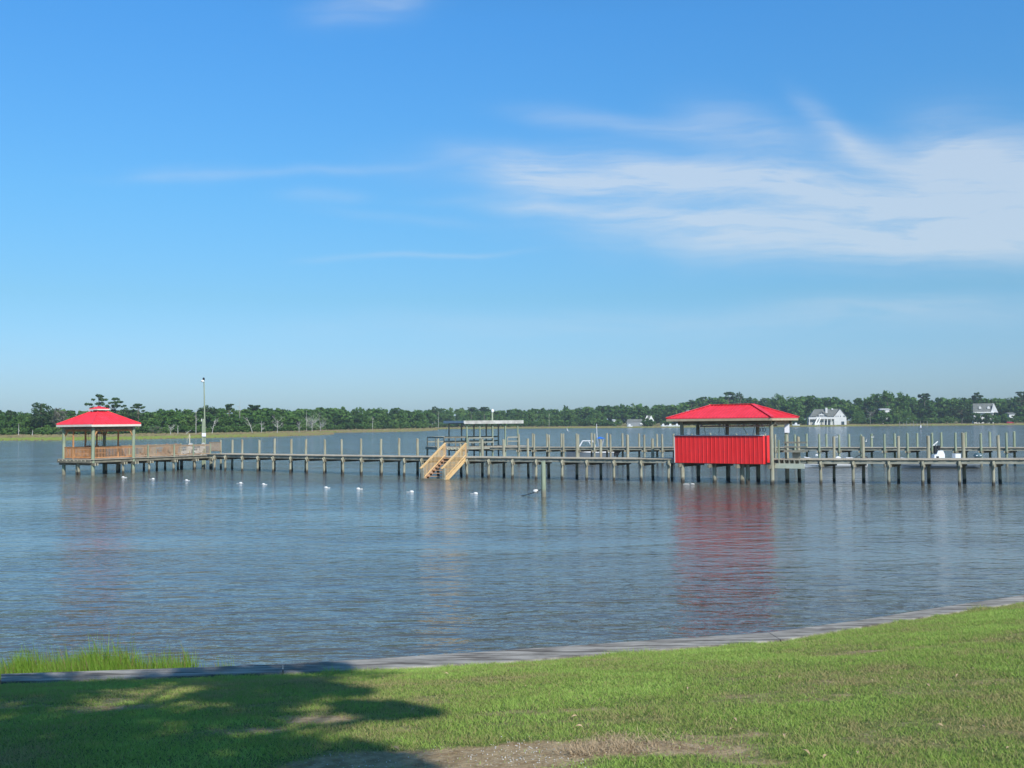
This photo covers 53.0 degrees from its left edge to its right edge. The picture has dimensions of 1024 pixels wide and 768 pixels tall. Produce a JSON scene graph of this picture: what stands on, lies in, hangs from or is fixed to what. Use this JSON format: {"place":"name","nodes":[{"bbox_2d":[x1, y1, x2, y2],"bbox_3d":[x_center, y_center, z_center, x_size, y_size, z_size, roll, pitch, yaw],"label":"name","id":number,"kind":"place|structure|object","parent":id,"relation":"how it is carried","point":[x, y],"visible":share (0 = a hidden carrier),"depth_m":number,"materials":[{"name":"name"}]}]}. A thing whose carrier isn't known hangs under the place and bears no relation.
{"place":"outdoors","nodes":[
{"label":"outdoors","id":0,"kind":"place"},
{"bbox_2d":[0,425,1023,669],"bbox_3d":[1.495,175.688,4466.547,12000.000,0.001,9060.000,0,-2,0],"label":"water","id":1,"kind":"structure","parent":0,"point":[236,565],"depth_m":32.34,"materials":[{"name":"blue liquid"}]},
{"bbox_2d":[56,406,140,475],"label":"gazebo","id":2,"kind":"object","parent":1,"relation":"in","point":[97,418],"visible":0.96,"depth_m":84.84,"materials":[{"name":"red wood"}]},
{"bbox_2d":[86,429,102,452],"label":"porch swing","id":3,"kind":"object","parent":2,"relation":"hanging from","point":[95,445],"visible":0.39,"depth_m":87.22,"materials":[{"name":"brown wood"}]},
{"bbox_2d":[57,443,213,474],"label":"gazebo deck","id":4,"kind":"structure","parent":1,"relation":"in","point":[85,459],"depth_m":87.22,"materials":[{"name":"brown wood"}]},
{"bbox_2d":[78,449,106,458],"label":"picnic table","id":5,"kind":"object","parent":4,"relation":"on","point":[88,453],"visible":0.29,"depth_m":84.87,"materials":[{"name":"brown wood"}]},
{"bbox_2d":[140,444,150,456],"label":"deck chair","id":6,"kind":"object","parent":4,"relation":"on","point":[145,450],"visible":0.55,"depth_m":88.16,"materials":[{"name":"brown wood"}]},
{"bbox_2d":[156,444,169,455],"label":"deck chair","id":7,"kind":"object","parent":4,"relation":"on","point":[165,450],"visible":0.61,"depth_m":89.97,"materials":[{"name":"brown wood"}]},
{"bbox_2d":[183,443,191,453],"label":"deck chair","id":8,"kind":"object","parent":4,"relation":"on","point":[189,447],"visible":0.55,"depth_m":92.11,"materials":[{"name":"white paint"}]},
{"bbox_2d":[194,443,205,454],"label":"deck chair","id":9,"kind":"object","parent":4,"relation":"on","point":[200,449],"visible":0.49,"depth_m":93.28,"materials":[{"name":"white paint"}]},
{"bbox_2d":[201,378,205,467],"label":"tall lamp pole","id":10,"kind":"object","parent":1,"relation":"in","point":[203,440],"visible":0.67,"depth_m":95.35,"materials":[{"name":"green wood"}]},
{"bbox_2d":[2,430,432,440],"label":"marsh point","id":11,"kind":"structure","parent":1,"relation":"in","point":[196,437],"depth_m":335.52,"materials":[{"name":"green plant"}]},
{"bbox_2d":[425,420,525,456],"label":"dock shelter","id":12,"kind":"object","parent":1,"relation":"in","point":[472,447],"visible":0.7,"depth_m":107.17,"materials":[{"name":"grey wood"}]},
{"bbox_2d":[0,595,1023,684],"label":"bulkhead","id":13,"kind":"object","parent":1,"relation":"in","point":[517,655],"visible":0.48,"depth_m":12.78,"materials":[{"name":"grey concrete"}]},
{"bbox_2d":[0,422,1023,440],"bbox_3d":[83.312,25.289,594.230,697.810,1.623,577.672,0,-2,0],"label":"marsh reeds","id":14,"kind":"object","parent":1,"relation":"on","point":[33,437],"visible":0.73,"depth_m":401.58,"materials":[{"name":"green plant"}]},
{"bbox_2d":[541,461,545,496],"bbox_3d":[1.681,5.785,54.512,0.267,3.401,0.270,0,-2,0],"label":"lone piling","id":15,"kind":"object","parent":1,"relation":"in","point":[543,479],"visible":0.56,"depth_m":54.45,"materials":[{"name":"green wood"}]},
{"bbox_2d":[566,424,619,456],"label":"motor boat","id":16,"kind":"object","parent":1,"relation":"on","point":[582,454],"visible":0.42,"depth_m":105.13,"materials":[{"name":"white plastic"}]},
{"bbox_2d":[207,432,1023,485],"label":"long pier","id":17,"kind":"structure","parent":1,"relation":"in","point":[834,461],"depth_m":70.63,"materials":[{"name":"grey wood"}]},
{"bbox_2d":[419,443,466,479],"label":"swim stairs","id":18,"kind":"structure","parent":17,"relation":"attached to","point":[452,472],"depth_m":73.54,"materials":[{"name":"brown wood"}]},
{"bbox_2d":[665,404,810,484],"bbox_3d":[14.691,4.530,65.443,8.794,6.532,4.539,-2,-3,36],"label":"boathouse","id":19,"kind":"object","parent":1,"relation":"in","point":[742,452],"visible":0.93,"depth_m":64.57,"materials":[{"name":"red wood"}]},
{"bbox_2d":[784,423,789,432],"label":"notice board","id":20,"kind":"object","parent":19,"relation":"attached to","point":[786,426],"visible":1,"depth_m":65.06,"materials":[{"name":"white"}]},
{"bbox_2d":[489,431,1023,465],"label":"pier","id":21,"kind":"structure","parent":1,"relation":"in","point":[884,449],"depth_m":91.55,"materials":[{"name":"grey wood"}]},
{"bbox_2d":[804,454,867,467],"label":"white skiff","id":22,"kind":"object","parent":1,"relation":"on","point":[837,466],"visible":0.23,"depth_m":85.95,"materials":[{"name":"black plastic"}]},
{"bbox_2d":[901,441,981,467],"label":"console boat","id":23,"kind":"object","parent":1,"relation":"on","point":[938,452],"visible":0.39,"depth_m":82.92,"materials":[{"name":"white plastic"}]},
{"bbox_2d":[0,601,1023,767],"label":"lawn","id":24,"kind":"structure","parent":0,"point":[430,758],"depth_m":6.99,"materials":[{"name":"plant"}]},
{"bbox_2d":[309,736,606,767],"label":"shell fragments","id":25,"kind":"object","parent":24,"relation":"on","point":[487,754],"visible":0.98,"depth_m":6.36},
{"bbox_2d":[0,0,1023,422],"label":"sky","id":26,"kind":"structure","parent":0,"point":[411,205],"materials":[{"name":"blue"}]},
{"bbox_2d":[47,420,1023,432],"bbox_3d":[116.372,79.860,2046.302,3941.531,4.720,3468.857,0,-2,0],"label":"shore","id":27,"kind":"structure","parent":0,"point":[657,424],"depth_m":734.04,"materials":[{"name":"green plant"}]},
{"bbox_2d":[2,410,14,419],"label":"pine tree","id":28,"kind":"object","parent":27,"relation":"on","point":[9,412],"visible":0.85,"depth_m":407.47,"materials":[{"name":"green plant"}]},
{"bbox_2d":[30,402,54,428],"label":"leafy tree","id":29,"kind":"object","parent":27,"relation":"on","point":[37,416],"visible":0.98,"depth_m":396.88,"materials":[{"name":"green plant"}]},
{"bbox_2d":[49,408,67,427],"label":"leafy tree","id":30,"kind":"object","parent":27,"relation":"on","point":[62,417],"visible":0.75,"depth_m":397.42,"materials":[{"name":"green plant"}]},
{"bbox_2d":[84,394,107,407],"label":"pine tree","id":31,"kind":"object","parent":27,"relation":"on","point":[99,397],"visible":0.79,"depth_m":391.29,"materials":[{"name":"green plant"}]},
{"bbox_2d":[105,397,126,433],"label":"pine tree","id":32,"kind":"object","parent":27,"relation":"on","point":[113,406],"visible":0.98,"depth_m":388.87,"materials":[{"name":"green plant"}]},
{"bbox_2d":[120,407,136,419],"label":"leafy tree","id":33,"kind":"object","parent":27,"relation":"on","point":[127,414],"visible":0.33,"depth_m":403.52,"materials":[{"name":"green plant"}]},
{"bbox_2d":[128,403,152,427],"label":"pine tree","id":34,"kind":"object","parent":27,"relation":"on","point":[137,407],"visible":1,"depth_m":397.92,"materials":[{"name":"green plant"}]},
{"bbox_2d":[148,425,161,432],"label":"shrub","id":35,"kind":"object","parent":27,"relation":"on","point":[150,429],"visible":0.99,"depth_m":381.07,"materials":[{"name":"green plant"}]},
{"bbox_2d":[193,405,219,426],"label":"leafy tree","id":36,"kind":"object","parent":27,"relation":"on","point":[211,410],"visible":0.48,"depth_m":438.28,"materials":[{"name":"green plant"}]},
{"bbox_2d":[225,404,233,409],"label":"pine tree","id":37,"kind":"object","parent":27,"relation":"on","point":[228,406],"visible":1,"depth_m":468.82,"materials":[{"name":"green plant"}]},
{"bbox_2d":[248,405,260,410],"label":"pine tree","id":38,"kind":"object","parent":27,"relation":"on","point":[254,407],"visible":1,"depth_m":488.33,"materials":[{"name":"green plant"}]},
{"bbox_2d":[272,416,282,432],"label":"dead tree","id":39,"kind":"object","parent":27,"relation":"on","point":[275,424],"visible":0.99,"depth_m":428.63,"materials":[{"name":"grey wood"}]},
{"bbox_2d":[304,412,320,427],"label":"dead tree","id":40,"kind":"object","parent":27,"relation":"on","point":[312,420],"visible":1,"depth_m":481.67,"materials":[{"name":"grey wood"}]},
{"bbox_2d":[432,406,439,422],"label":"pine tree","id":41,"kind":"object","parent":27,"relation":"on","point":[436,409],"visible":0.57,"depth_m":850.80,"materials":[{"name":"green plant"}]},
{"bbox_2d":[478,407,489,419],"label":"pine tree","id":42,"kind":"object","parent":27,"relation":"on","point":[484,409],"visible":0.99,"depth_m":872.54,"materials":[{"name":"green plant"}]},
{"bbox_2d":[0,394,1023,434],"bbox_3d":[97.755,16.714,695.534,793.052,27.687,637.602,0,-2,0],"label":"wood","id":43,"kind":"object","parent":27,"relation":"on","point":[802,407],"visible":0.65,"depth_m":772.50,"materials":[{"name":"green plant"}]},
{"bbox_2d":[627,416,653,425],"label":"shore cottage","id":44,"kind":"structure","parent":27,"relation":"on","point":[634,422],"depth_m":778.35,"materials":[{"name":"grey"}]},
{"bbox_2d":[641,418,656,426],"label":"shrub","id":45,"kind":"object","parent":27,"relation":"on","point":[651,421],"visible":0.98,"depth_m":755.70,"materials":[{"name":"green plant"}]},
{"bbox_2d":[688,400,697,409],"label":"pine tree","id":46,"kind":"object","parent":27,"relation":"on","point":[692,403],"visible":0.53,"depth_m":832.28,"materials":[{"name":"green plant"}]},
{"bbox_2d":[698,397,711,406],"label":"pine tree","id":47,"kind":"object","parent":27,"relation":"on","point":[704,403],"visible":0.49,"depth_m":830.03,"materials":[{"name":"green plant"}]},
{"bbox_2d":[723,392,737,404],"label":"pine tree","id":48,"kind":"object","parent":27,"relation":"on","point":[729,398],"visible":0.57,"depth_m":825.39,"materials":[{"name":"green plant"}]},
{"bbox_2d":[733,393,749,424],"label":"leafy tree","id":49,"kind":"object","parent":27,"relation":"on","point":[740,396],"visible":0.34,"depth_m":825.75,"materials":[{"name":"green plant"}]},
{"bbox_2d":[754,398,768,407],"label":"leafy tree","id":50,"kind":"object","parent":27,"relation":"on","point":[762,401],"visible":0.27,"depth_m":817.88,"materials":[{"name":"green plant"}]},
{"bbox_2d":[770,393,786,424],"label":"leafy tree","id":51,"kind":"object","parent":27,"relation":"on","point":[780,398],"visible":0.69,"depth_m":819.06,"materials":[{"name":"green plant"}]},
{"bbox_2d":[807,408,846,424],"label":"white house","id":52,"kind":"structure","parent":27,"relation":"on","point":[826,416],"depth_m":728.22,"materials":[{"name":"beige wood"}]},
{"bbox_2d":[852,411,866,424],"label":"shrub","id":53,"kind":"object","parent":27,"relation":"on","point":[859,413],"visible":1,"depth_m":748.80,"materials":[{"name":"green plant"}]},
{"bbox_2d":[874,410,894,423],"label":"shrub","id":54,"kind":"object","parent":27,"relation":"on","point":[883,414],"visible":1,"depth_m":737.78,"materials":[{"name":"green plant"}]},
{"bbox_2d":[863,390,909,413],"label":"leafy tree","id":55,"kind":"object","parent":27,"relation":"on","point":[880,402],"visible":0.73,"depth_m":795.29,"materials":[{"name":"green plant"}]},
{"bbox_2d":[885,413,901,423],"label":"shrub","id":56,"kind":"object","parent":27,"relation":"on","point":[897,418],"visible":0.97,"depth_m":738.64,"materials":[{"name":"green plant"}]},
{"bbox_2d":[901,410,917,423],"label":"shrub","id":57,"kind":"object","parent":27,"relation":"on","point":[906,414],"visible":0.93,"depth_m":746.22,"materials":[{"name":"green plant"}]},
{"bbox_2d":[917,393,929,404],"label":"pine tree","id":58,"kind":"object","parent":27,"relation":"on","point":[924,396],"visible":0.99,"depth_m":819.11,"materials":[{"name":"green plant"}]},
{"bbox_2d":[948,402,972,418],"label":"leafy tree","id":59,"kind":"object","parent":27,"relation":"on","point":[966,412],"visible":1,"depth_m":728.73,"materials":[{"name":"green plant"}]},
{"bbox_2d":[967,412,979,421],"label":"shrub","id":60,"kind":"object","parent":27,"relation":"on","point":[970,418],"visible":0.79,"depth_m":738.98,"materials":[{"name":"green plant"}]},
{"bbox_2d":[969,392,984,403],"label":"pine tree","id":61,"kind":"object","parent":27,"relation":"on","point":[976,395],"visible":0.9,"depth_m":809.16,"materials":[{"name":"green plant"}]},
{"bbox_2d":[974,413,986,422],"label":"shrub","id":62,"kind":"object","parent":27,"relation":"on","point":[980,419],"visible":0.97,"depth_m":731.12,"materials":[{"name":"green plant"}]},
{"bbox_2d":[972,403,997,423],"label":"dormer house","id":63,"kind":"structure","parent":27,"relation":"on","point":[984,408],"depth_m":744.24,"materials":[{"name":"white"}]},
{"bbox_2d":[982,413,997,423],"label":"shrub","id":64,"kind":"object","parent":27,"relation":"on","point":[987,416],"visible":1,"depth_m":723.04,"materials":[{"name":"green plant"}]},
{"bbox_2d":[1000,413,1011,422],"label":"shrub","id":65,"kind":"object","parent":27,"relation":"on","point":[1005,417],"visible":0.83,"depth_m":737.50,"materials":[{"name":"green plant"}]},
{"bbox_2d":[1007,412,1015,418],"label":"hidden house","id":66,"kind":"structure","parent":27,"relation":"on","point":[1009,414],"depth_m":776.19,"materials":[{"name":"white"}]},
{"bbox_2d":[1010,415,1017,422],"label":"shrub","id":67,"kind":"object","parent":27,"relation":"on","point":[1014,420],"visible":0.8,"depth_m":737.20,"materials":[{"name":"green plant"}]},
{"bbox_2d":[1007,391,1023,410],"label":"pine tree","id":68,"kind":"object","parent":27,"relation":"on","point":[1020,398],"visible":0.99,"depth_m":798.74,"materials":[{"name":"green plant"}]},
{"bbox_2d":[537,724,732,764],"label":"dry grass","id":69,"kind":"structure","parent":0,"point":[589,749],"depth_m":6.50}
]}

